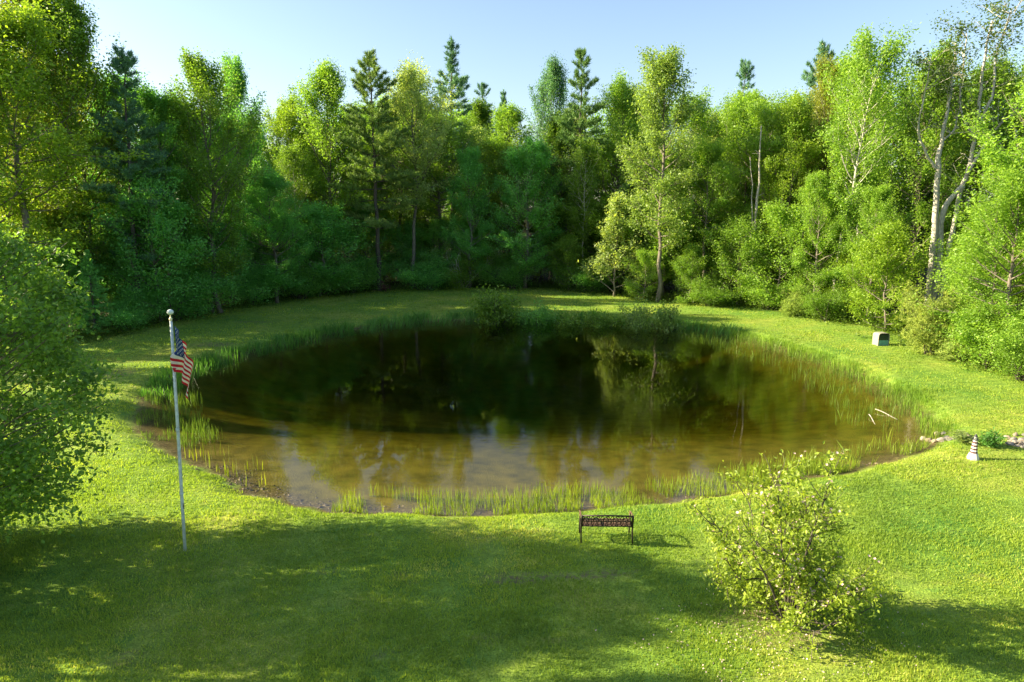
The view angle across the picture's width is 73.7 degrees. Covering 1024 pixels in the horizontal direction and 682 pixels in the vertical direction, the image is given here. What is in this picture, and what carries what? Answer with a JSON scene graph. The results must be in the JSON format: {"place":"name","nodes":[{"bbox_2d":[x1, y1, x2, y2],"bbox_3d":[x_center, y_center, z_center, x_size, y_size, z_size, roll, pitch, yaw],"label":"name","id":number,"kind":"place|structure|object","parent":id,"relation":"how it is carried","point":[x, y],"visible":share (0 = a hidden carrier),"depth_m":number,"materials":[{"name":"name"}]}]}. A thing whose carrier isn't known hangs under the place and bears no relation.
{"place":"outdoors","nodes":[
{"label":"outdoors","id":0,"kind":"place"},
{"bbox_2d":[0,209,1023,681],"bbox_3d":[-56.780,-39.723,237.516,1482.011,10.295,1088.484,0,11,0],"label":"ground","id":1,"kind":"structure","parent":0,"point":[470,409],"depth_m":22.61,"materials":[{"name":"green plant"}]},
{"bbox_2d":[0,47,102,298],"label":"maple tree","id":2,"kind":"object","parent":1,"relation":"on","point":[16,214],"visible":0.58,"depth_m":40.86,"materials":[{"name":"green plant"}]},
{"bbox_2d":[13,237,112,327],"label":"sapling","id":3,"kind":"object","parent":1,"relation":"on","point":[73,269],"visible":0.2,"depth_m":43.96,"materials":[{"name":"green plant"}]},
{"bbox_2d":[3,198,132,324],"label":"sapling","id":4,"kind":"object","parent":1,"relation":"on","point":[96,249],"visible":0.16,"depth_m":45.87,"materials":[{"name":"green plant"}]},
{"bbox_2d":[0,0,139,320],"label":"ash tree","id":5,"kind":"object","parent":1,"relation":"on","point":[80,30],"visible":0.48,"depth_m":45.11,"materials":[{"name":"green plant"}]},
{"bbox_2d":[0,0,144,319],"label":"maple tree","id":6,"kind":"object","parent":1,"relation":"on","point":[45,121],"visible":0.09,"depth_m":45.33,"materials":[{"name":"green plant"}]},
{"bbox_2d":[0,217,149,543],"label":"round tree","id":7,"kind":"object","parent":1,"relation":"on","point":[21,459],"visible":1,"depth_m":14.67,"materials":[{"name":"green plant"}]},
{"bbox_2d":[0,0,153,328],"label":"maple tree","id":8,"kind":"object","parent":1,"relation":"on","point":[26,24],"visible":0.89,"depth_m":40.76,"materials":[{"name":"green plant"}]},
{"bbox_2d":[69,250,114,333],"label":"hemlock tree","id":9,"kind":"object","parent":1,"relation":"on","point":[88,267],"visible":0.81,"depth_m":43.37,"materials":[{"name":"green plant"}]},
{"bbox_2d":[20,65,205,276],"bbox_3d":[-29.819,-11.665,52.850,12.796,19.208,10.624,1,11,5],"label":"maple tree","id":10,"kind":"object","parent":1,"relation":"on","point":[125,164],"visible":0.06,"depth_m":50.89,"materials":[{"name":"green plant"}]},
{"bbox_2d":[60,285,173,331],"bbox_3d":[-26.492,-2.137,45.377,7.301,3.091,6.656,0,11,2],"label":"shrub","id":11,"kind":"object","parent":1,"relation":"on","point":[130,313],"visible":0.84,"depth_m":45.15,"materials":[{"name":"green plant"}]},
{"bbox_2d":[79,42,178,324],"bbox_3d":[-25.933,-10.351,46.657,6.161,19.018,6.714,-6,12,-27],"label":"pine tree","id":12,"kind":"object","parent":1,"relation":"on","point":[122,64],"visible":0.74,"depth_m":45.66,"materials":[{"name":"green plant"}]},
{"bbox_2d":[79,198,218,298],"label":"sapling","id":13,"kind":"object","parent":1,"relation":"on","point":[117,264],"visible":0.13,"depth_m":47.78,"materials":[{"name":"green plant"}]},
{"bbox_2d":[83,164,219,321],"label":"sapling","id":14,"kind":"object","parent":1,"relation":"on","point":[161,221],"visible":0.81,"depth_m":46.43,"materials":[{"name":"green plant"}]},
{"bbox_2d":[99,72,225,299],"bbox_3d":[-25.537,-10.311,49.855,7.658,17.718,8.299,-1,11,-6],"label":"maple tree","id":15,"kind":"object","parent":1,"relation":"on","point":[157,107],"visible":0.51,"depth_m":48.53,"materials":[{"name":"green plant"}]},
{"bbox_2d":[99,260,244,321],"bbox_3d":[-23.933,-3.780,49.044,9.041,4.957,11.110,0,11,-1],"label":"shrub","id":16,"kind":"object","parent":1,"relation":"on","point":[193,308],"visible":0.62,"depth_m":48.66,"materials":[{"name":"green plant"}]},
{"bbox_2d":[167,309,186,551],"bbox_3d":[-7.702,2.248,15.747,0.144,6.015,0.142,2,11,0],"label":"flagpole","id":17,"kind":"object","parent":1,"relation":"on","point":[170,312],"visible":0.98,"depth_m":15.74,"materials":[{"name":"metal"}]},
{"bbox_2d":[170,326,193,398],"bbox_3d":[-7.440,0.491,15.410,0.448,1.683,0.207,-3,11,-14],"label":"flag","id":18,"kind":"object","parent":17,"relation":"attached to","point":[181,361],"visible":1,"depth_m":15.39,"materials":[{"name":"multicoloured fabric"}]},
{"bbox_2d":[136,391,222,447],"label":"reeds","id":19,"kind":"object","parent":1,"relation":"on","point":[184,432],"visible":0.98,"depth_m":27.30,"materials":[{"name":"green plant"}]},
{"bbox_2d":[149,218,257,314],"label":"sapling","id":20,"kind":"object","parent":1,"relation":"on","point":[233,287],"visible":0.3,"depth_m":52.09,"materials":[{"name":"green plant"}]},
{"bbox_2d":[155,46,271,312],"bbox_3d":[-22.297,-11.654,51.441,9.740,19.820,8.666,4,12,21],"label":"ash tree","id":21,"kind":"object","parent":1,"relation":"on","point":[199,76],"visible":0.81,"depth_m":49.52,"materials":[{"name":"green plant"}]},
{"bbox_2d":[208,48,275,280],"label":"ash tree","id":22,"kind":"object","parent":1,"relation":"on","point":[238,65],"visible":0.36,"depth_m":58.51,"materials":[{"name":"green plant"}]},
{"bbox_2d":[138,319,357,400],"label":"reeds","id":23,"kind":"object","parent":1,"relation":"on","point":[212,359],"visible":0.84,"depth_m":39.15,"materials":[{"name":"green plant"}]},
{"bbox_2d":[206,255,301,306],"bbox_3d":[-22.262,-5.220,58.221,9.353,4.343,10.260,-3,11,-14],"label":"shrub","id":24,"kind":"object","parent":1,"relation":"on","point":[253,291],"visible":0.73,"depth_m":56.83,"materials":[{"name":"green plant"}]},
{"bbox_2d":[227,166,317,302],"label":"maple tree","id":25,"kind":"object","parent":1,"relation":"on","point":[272,183],"visible":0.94,"depth_m":57.02,"materials":[{"name":"green plant"}]},
{"bbox_2d":[243,92,335,259],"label":"maple tree","id":26,"kind":"object","parent":1,"relation":"on","point":[284,122],"visible":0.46,"depth_m":67.21,"materials":[{"name":"green plant"}]},
{"bbox_2d":[271,138,317,270],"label":"birch tree","id":27,"kind":"object","parent":1,"relation":"on","point":[289,157],"visible":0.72,"depth_m":63.47,"materials":[{"name":"green plant"}]},
{"bbox_2d":[263,261,340,299],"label":"shrub","id":28,"kind":"object","parent":1,"relation":"on","point":[317,285],"visible":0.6,"depth_m":60.75,"materials":[{"name":"green plant"}]},
{"bbox_2d":[268,55,372,272],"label":"ash tree","id":29,"kind":"object","parent":1,"relation":"on","point":[329,90],"visible":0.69,"depth_m":65.03,"materials":[{"name":"green plant"}]},
{"bbox_2d":[272,199,377,297],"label":"sapling","id":30,"kind":"object","parent":1,"relation":"on","point":[337,236],"visible":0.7,"depth_m":61.81,"materials":[{"name":"green plant"}]},
{"bbox_2d":[300,248,400,293],"bbox_3d":[-16.132,-6.924,65.834,8.830,4.841,10.851,5,12,23],"label":"shrub","id":31,"kind":"object","parent":1,"relation":"on","point":[369,275],"visible":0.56,"depth_m":65.00,"materials":[{"name":"green plant"}]},
{"bbox_2d":[333,194,403,285],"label":"sapling","id":32,"kind":"object","parent":1,"relation":"on","point":[383,235],"visible":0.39,"depth_m":69.14,"materials":[{"name":"green plant"}]},
{"bbox_2d":[326,47,420,290],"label":"pine tree","id":33,"kind":"object","parent":1,"relation":"on","point":[356,121],"visible":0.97,"depth_m":63.67,"materials":[{"name":"green plant"}]},
{"bbox_2d":[353,95,451,279],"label":"maple tree","id":34,"kind":"object","parent":1,"relation":"on","point":[396,153],"visible":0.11,"depth_m":72.67,"materials":[{"name":"green plant"}]},
{"bbox_2d":[387,220,430,284],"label":"sapling","id":35,"kind":"object","parent":1,"relation":"on","point":[407,238],"visible":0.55,"depth_m":70.11,"materials":[{"name":"green plant"}]},
{"bbox_2d":[368,52,462,287],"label":"maple tree","id":36,"kind":"object","parent":1,"relation":"on","point":[411,81],"visible":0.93,"depth_m":65.47,"materials":[{"name":"green plant"}]},
{"bbox_2d":[382,248,464,289],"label":"shrub","id":37,"kind":"object","parent":1,"relation":"on","point":[429,278],"visible":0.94,"depth_m":67.47,"materials":[{"name":"green plant"}]},
{"bbox_2d":[404,215,474,285],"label":"sapling","id":38,"kind":"object","parent":1,"relation":"on","point":[433,238],"visible":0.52,"depth_m":70.97,"materials":[{"name":"green plant"}]},
{"bbox_2d":[386,104,495,267],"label":"maple tree","id":39,"kind":"object","parent":1,"relation":"on","point":[461,141],"visible":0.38,"depth_m":69.91,"materials":[{"name":"green plant"}]},
{"bbox_2d":[430,35,473,252],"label":"pine tree","id":40,"kind":"object","parent":1,"relation":"on","point":[455,79],"visible":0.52,"depth_m":79.13,"materials":[{"name":"green plant"}]},
{"bbox_2d":[422,248,497,290],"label":"shrub","id":41,"kind":"object","parent":1,"relation":"on","point":[465,277],"visible":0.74,"depth_m":68.29,"materials":[{"name":"green plant"}]},
{"bbox_2d":[441,97,501,228],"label":"ash tree","id":42,"kind":"object","parent":1,"relation":"on","point":[480,113],"visible":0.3,"depth_m":87.11,"materials":[{"name":"green plant"}]},
{"bbox_2d":[437,141,506,287],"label":"maple tree","id":43,"kind":"object","parent":1,"relation":"on","point":[468,161],"visible":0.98,"depth_m":67.28,"materials":[{"name":"green plant"}]},
{"bbox_2d":[466,283,522,336],"bbox_3d":[-1.071,-2.332,50.000,4.426,4.274,5.347,5,12,25],"label":"bush","id":44,"kind":"object","parent":1,"relation":"on","point":[495,315],"visible":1,"depth_m":49.13,"materials":[{"name":"green plant"}]},
{"bbox_2d":[473,97,536,267],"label":"poplar tree","id":45,"kind":"object","parent":1,"relation":"on","point":[507,123],"visible":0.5,"depth_m":73.55,"materials":[{"name":"green plant"}]},
{"bbox_2d":[0,51,1023,268],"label":"distant wood","id":46,"kind":"object","parent":1,"relation":"on","point":[447,206],"visible":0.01,"depth_m":87.55,"materials":[{"name":"green plant"}]},
{"bbox_2d":[1,279,1023,385],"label":"undergrowth","id":47,"kind":"object","parent":1,"relation":"on","point":[88,335],"visible":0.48,"depth_m":55.61,"materials":[{"name":"green plant"}]},
{"bbox_2d":[476,141,551,268],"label":"maple tree","id":48,"kind":"object","parent":1,"relation":"on","point":[501,163],"visible":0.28,"depth_m":71.20,"materials":[{"name":"green plant"}]},
{"bbox_2d":[484,134,565,288],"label":"maple tree","id":49,"kind":"object","parent":1,"relation":"on","point":[531,153],"visible":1,"depth_m":66.21,"materials":[{"name":"green plant"}]},
{"bbox_2d":[513,296,567,336],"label":"bush","id":50,"kind":"object","parent":1,"relation":"on","point":[541,323],"visible":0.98,"depth_m":49.53,"materials":[{"name":"green plant"}]},
{"bbox_2d":[520,52,582,281],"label":"ash tree","id":51,"kind":"object","parent":1,"relation":"on","point":[553,83],"visible":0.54,"depth_m":70.69,"materials":[{"name":"green plant"}]},
{"bbox_2d":[358,307,746,339],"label":"reeds","id":52,"kind":"object","parent":1,"relation":"on","point":[416,319],"visible":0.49,"depth_m":49.34,"materials":[{"name":"green plant"}]},
{"bbox_2d":[522,192,602,282],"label":"sapling","id":53,"kind":"object","parent":1,"relation":"on","point":[559,213],"visible":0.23,"depth_m":69.66,"materials":[{"name":"green plant"}]},
{"bbox_2d":[524,103,604,281],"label":"maple tree","id":54,"kind":"object","parent":1,"relation":"on","point":[554,132],"visible":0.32,"depth_m":70.61,"materials":[{"name":"green plant"}]},
{"bbox_2d":[541,233,592,289],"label":"sapling","id":55,"kind":"object","parent":1,"relation":"on","point":[573,252],"visible":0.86,"depth_m":66.50,"materials":[{"name":"green plant"}]},
{"bbox_2d":[551,46,609,283],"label":"pine tree","id":56,"kind":"object","parent":1,"relation":"on","point":[564,122],"visible":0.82,"depth_m":67.52,"materials":[{"name":"green plant"}]},
{"bbox_2d":[557,133,604,289],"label":"birch tree","id":57,"kind":"object","parent":1,"relation":"on","point":[583,162],"visible":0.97,"depth_m":66.25,"materials":[{"name":"green plant"}]},
{"bbox_2d":[545,253,624,291],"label":"shrub","id":58,"kind":"object","parent":1,"relation":"on","point":[582,278],"visible":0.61,"depth_m":66.02,"materials":[{"name":"green plant"}]},
{"bbox_2d":[331,452,848,515],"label":"reeds","id":59,"kind":"object","parent":1,"relation":"on","point":[568,503],"visible":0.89,"depth_m":20.02,"materials":[{"name":"green plant"}]},
{"bbox_2d":[578,307,625,338],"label":"bush","id":60,"kind":"object","parent":1,"relation":"on","point":[603,325],"visible":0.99,"depth_m":48.62,"materials":[{"name":"green plant"}]},
{"bbox_2d":[579,510,633,543],"bbox_3d":[2.303,4.490,16.743,1.284,0.782,0.670,0,11,1],"label":"garden bench","id":61,"kind":"object","parent":1,"relation":"on","point":[585,521],"visible":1,"depth_m":16.50,"materials":[{"name":"wood"}]},
{"bbox_2d":[561,192,668,288],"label":"sapling","id":62,"kind":"object","parent":1,"relation":"on","point":[605,202],"visible":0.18,"depth_m":67.01,"materials":[{"name":"green plant"}]},
{"bbox_2d":[576,191,656,296],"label":"sapling","id":63,"kind":"object","parent":1,"relation":"on","point":[618,230],"visible":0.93,"depth_m":61.77,"materials":[{"name":"green plant"}]},
{"bbox_2d":[582,63,660,264],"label":"maple tree","id":64,"kind":"object","parent":1,"relation":"on","point":[618,95],"visible":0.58,"depth_m":69.13,"materials":[{"name":"green plant"}]},
{"bbox_2d":[615,294,655,341],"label":"bush","id":65,"kind":"object","parent":1,"relation":"on","point":[636,319],"visible":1,"depth_m":47.65,"materials":[{"name":"green plant"}]},
{"bbox_2d":[615,247,670,299],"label":"sapling","id":66,"kind":"object","parent":1,"relation":"on","point":[650,258],"visible":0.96,"depth_m":60.32,"materials":[{"name":"green plant"}]},
{"bbox_2d":[597,192,702,292],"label":"sapling","id":67,"kind":"object","parent":1,"relation":"on","point":[665,261],"visible":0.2,"depth_m":63.68,"materials":[{"name":"green plant"}]},
{"bbox_2d":[614,42,707,301],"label":"poplar tree","id":68,"kind":"object","parent":1,"relation":"on","point":[664,71],"visible":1,"depth_m":56.39,"materials":[{"name":"green plant"}]},
{"bbox_2d":[649,298,686,343],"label":"bush","id":69,"kind":"object","parent":1,"relation":"on","point":[665,321],"visible":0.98,"depth_m":46.70,"materials":[{"name":"green plant"}]},
{"bbox_2d":[643,148,694,296],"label":"poplar tree","id":70,"kind":"object","parent":1,"relation":"on","point":[690,236],"visible":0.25,"depth_m":61.10,"materials":[{"name":"green plant"}]},
{"bbox_2d":[667,241,721,303],"bbox_3d":[15.575,-5.735,58.032,4.750,5.439,4.990,3,11,13],"label":"bush","id":71,"kind":"object","parent":1,"relation":"on","point":[693,250],"visible":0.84,"depth_m":57.24,"materials":[{"name":"green plant"}]},
{"bbox_2d":[667,84,733,292],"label":"birch tree","id":72,"kind":"object","parent":1,"relation":"on","point":[698,121],"visible":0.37,"depth_m":61.34,"materials":[{"name":"green plant"}]},
{"bbox_2d":[665,132,749,276],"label":"maple tree","id":73,"kind":"object","parent":1,"relation":"on","point":[704,157],"visible":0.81,"depth_m":58.23,"materials":[{"name":"green plant"}]},
{"bbox_2d":[680,270,751,305],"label":"shrub","id":74,"kind":"object","parent":1,"relation":"on","point":[713,294],"visible":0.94,"depth_m":56.11,"materials":[{"name":"green plant"}]},
{"bbox_2d":[710,92,758,288],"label":"birch tree","id":75,"kind":"object","parent":1,"relation":"on","point":[725,118],"visible":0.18,"depth_m":64.88,"materials":[{"name":"green plant"}]},
{"bbox_2d":[701,212,782,305],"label":"sapling","id":76,"kind":"object","parent":1,"relation":"on","point":[726,259],"visible":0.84,"depth_m":55.15,"materials":[{"name":"green plant"}]},
{"bbox_2d":[707,87,780,291],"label":"maple tree","id":77,"kind":"object","parent":1,"relation":"on","point":[739,111],"visible":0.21,"depth_m":63.36,"materials":[{"name":"green plant"}]},
{"bbox_2d":[705,86,823,286],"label":"maple tree","id":78,"kind":"object","parent":1,"relation":"on","point":[760,113],"visible":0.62,"depth_m":58.39,"materials":[{"name":"green plant"}]},
{"bbox_2d":[728,197,835,309],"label":"sapling","id":79,"kind":"object","parent":1,"relation":"on","point":[780,217],"visible":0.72,"depth_m":52.97,"materials":[{"name":"green plant"}]},
{"bbox_2d":[682,441,893,662],"bbox_3d":[5.310,3.790,13.035,4.603,4.095,3.231,0,11,0],"label":"bush","id":80,"kind":"object","parent":1,"relation":"on","point":[796,572],"visible":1,"depth_m":12.80,"materials":[{"name":"green plant"}]},
{"bbox_2d":[751,82,828,299],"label":"maple tree","id":81,"kind":"object","parent":1,"relation":"on","point":[796,111],"visible":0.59,"depth_m":55.43,"materials":[{"name":"green plant"}]},
{"bbox_2d":[775,284,821,316],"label":"bush","id":82,"kind":"object","parent":1,"relation":"on","point":[791,305],"visible":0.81,"depth_m":51.31,"materials":[{"name":"green plant"}]},
{"bbox_2d":[750,213,851,298],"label":"sapling","id":83,"kind":"object","parent":1,"relation":"on","point":[800,272],"visible":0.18,"depth_m":54.47,"materials":[{"name":"green plant"}]},
{"bbox_2d":[772,38,847,216],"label":"pine tree","id":84,"kind":"object","parent":1,"relation":"on","point":[810,79],"visible":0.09,"depth_m":62.98,"materials":[{"name":"green plant"}]},
{"bbox_2d":[670,321,960,433],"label":"reeds","id":85,"kind":"object","parent":1,"relation":"on","point":[823,376],"visible":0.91,"depth_m":34.13,"materials":[{"name":"green plant"}]},
{"bbox_2d":[779,169,853,316],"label":"maple tree","id":86,"kind":"object","parent":1,"relation":"on","point":[815,187],"visible":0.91,"depth_m":50.04,"materials":[{"name":"green plant"}]},
{"bbox_2d":[765,44,878,290],"bbox_3d":[26.942,-14.372,59.706,8.657,22.178,7.988,-8,14,-36],"label":"maple tree","id":87,"kind":"object","parent":1,"relation":"on","point":[821,112],"visible":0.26,"depth_m":58.00,"materials":[{"name":"green plant"}]},
{"bbox_2d":[794,279,862,320],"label":"shrub","id":88,"kind":"object","parent":1,"relation":"on","point":[824,306],"visible":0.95,"depth_m":48.96,"materials":[{"name":"green plant"}]},
{"bbox_2d":[730,424,943,487],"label":"reeds","id":89,"kind":"object","parent":1,"relation":"on","point":[931,433],"visible":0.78,"depth_m":23.35,"materials":[{"name":"green plant"}]},
{"bbox_2d":[813,47,890,302],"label":"birch tree","id":90,"kind":"object","parent":1,"relation":"on","point":[843,67],"visible":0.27,"depth_m":53.55,"materials":[{"name":"green plant"}]},
{"bbox_2d":[812,17,923,288],"bbox_3d":[24.490,-11.752,49.368,6.456,21.076,6.750,-2,20,-9],"label":"birch tree","id":91,"kind":"object","parent":1,"relation":"on","point":[863,51],"visible":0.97,"depth_m":47.28,"materials":[{"name":"green plant"}]},
{"bbox_2d":[830,179,918,323],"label":"maple tree","id":92,"kind":"object","parent":1,"relation":"on","point":[879,197],"visible":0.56,"depth_m":46.56,"materials":[{"name":"green plant"}]},
{"bbox_2d":[833,218,936,331],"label":"sapling","id":93,"kind":"object","parent":1,"relation":"on","point":[890,236],"visible":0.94,"depth_m":44.01,"materials":[{"name":"green plant"}]},
{"bbox_2d":[858,38,975,309],"bbox_3d":[31.224,-12.517,53.186,8.235,20.927,9.256,7,13,30],"label":"ash tree","id":94,"kind":"object","parent":1,"relation":"on","point":[919,179],"visible":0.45,"depth_m":51.84,"materials":[{"name":"green plant"}]},
{"bbox_2d":[867,79,984,294],"bbox_3d":[35.671,-13.250,59.801,10.083,19.477,9.872,4,12,17],"label":"ash tree","id":95,"kind":"object","parent":1,"relation":"on","point":[910,208],"visible":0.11,"depth_m":59.36,"materials":[{"name":"green plant"}]},
{"bbox_2d":[888,279,966,354],"bbox_3d":[22.824,-1.218,37.735,4.159,4.349,4.250,-8,13,-34],"label":"shrub","id":96,"kind":"object","parent":1,"relation":"on","point":[921,333],"visible":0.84,"depth_m":37.21,"materials":[{"name":"green plant"}]},
{"bbox_2d":[892,0,1023,307],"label":"forked tree","id":97,"kind":"object","parent":1,"relation":"on","point":[937,228],"visible":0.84,"depth_m":47.03,"materials":[{"name":"green plant"}]},
{"bbox_2d":[901,212,1023,359],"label":"sapling","id":98,"kind":"object","parent":1,"relation":"on","point":[974,227],"visible":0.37,"depth_m":36.62,"materials":[{"name":"green plant"}]},
{"bbox_2d":[903,47,1023,306],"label":"maple tree","id":99,"kind":"object","parent":1,"relation":"on","point":[985,95],"visible":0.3,"depth_m":53.10,"materials":[{"name":"green plant"}]},
{"bbox_2d":[916,73,1023,312],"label":"maple tree","id":100,"kind":"object","parent":1,"relation":"on","point":[1003,157],"visible":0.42,"depth_m":38.23,"materials":[{"name":"green plant"}]},
{"bbox_2d":[920,292,1023,371],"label":"shrub","id":101,"kind":"object","parent":1,"relation":"on","point":[980,344],"visible":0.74,"depth_m":34.45,"materials":[{"name":"green plant"}]},
{"bbox_2d":[940,163,1023,366],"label":"maple tree","id":102,"kind":"object","parent":1,"relation":"on","point":[1014,186],"visible":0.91,"depth_m":33.70,"materials":[{"name":"green plant"}]},
{"bbox_2d":[975,329,1023,380],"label":"shrub","id":103,"kind":"object","parent":1,"relation":"on","point":[1017,360],"visible":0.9,"depth_m":32.18,"materials":[{"name":"green plant"}]},
{"bbox_2d":[0,286,1023,681],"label":"grass","id":104,"kind":"structure","parent":0,"point":[854,550],"depth_m":15.32,"materials":[{"name":"green plant"}]},
{"bbox_2d":[0,0,1023,207],"label":"sky","id":105,"kind":"structure","parent":0,"point":[504,43],"materials":[{"name":"blue"}]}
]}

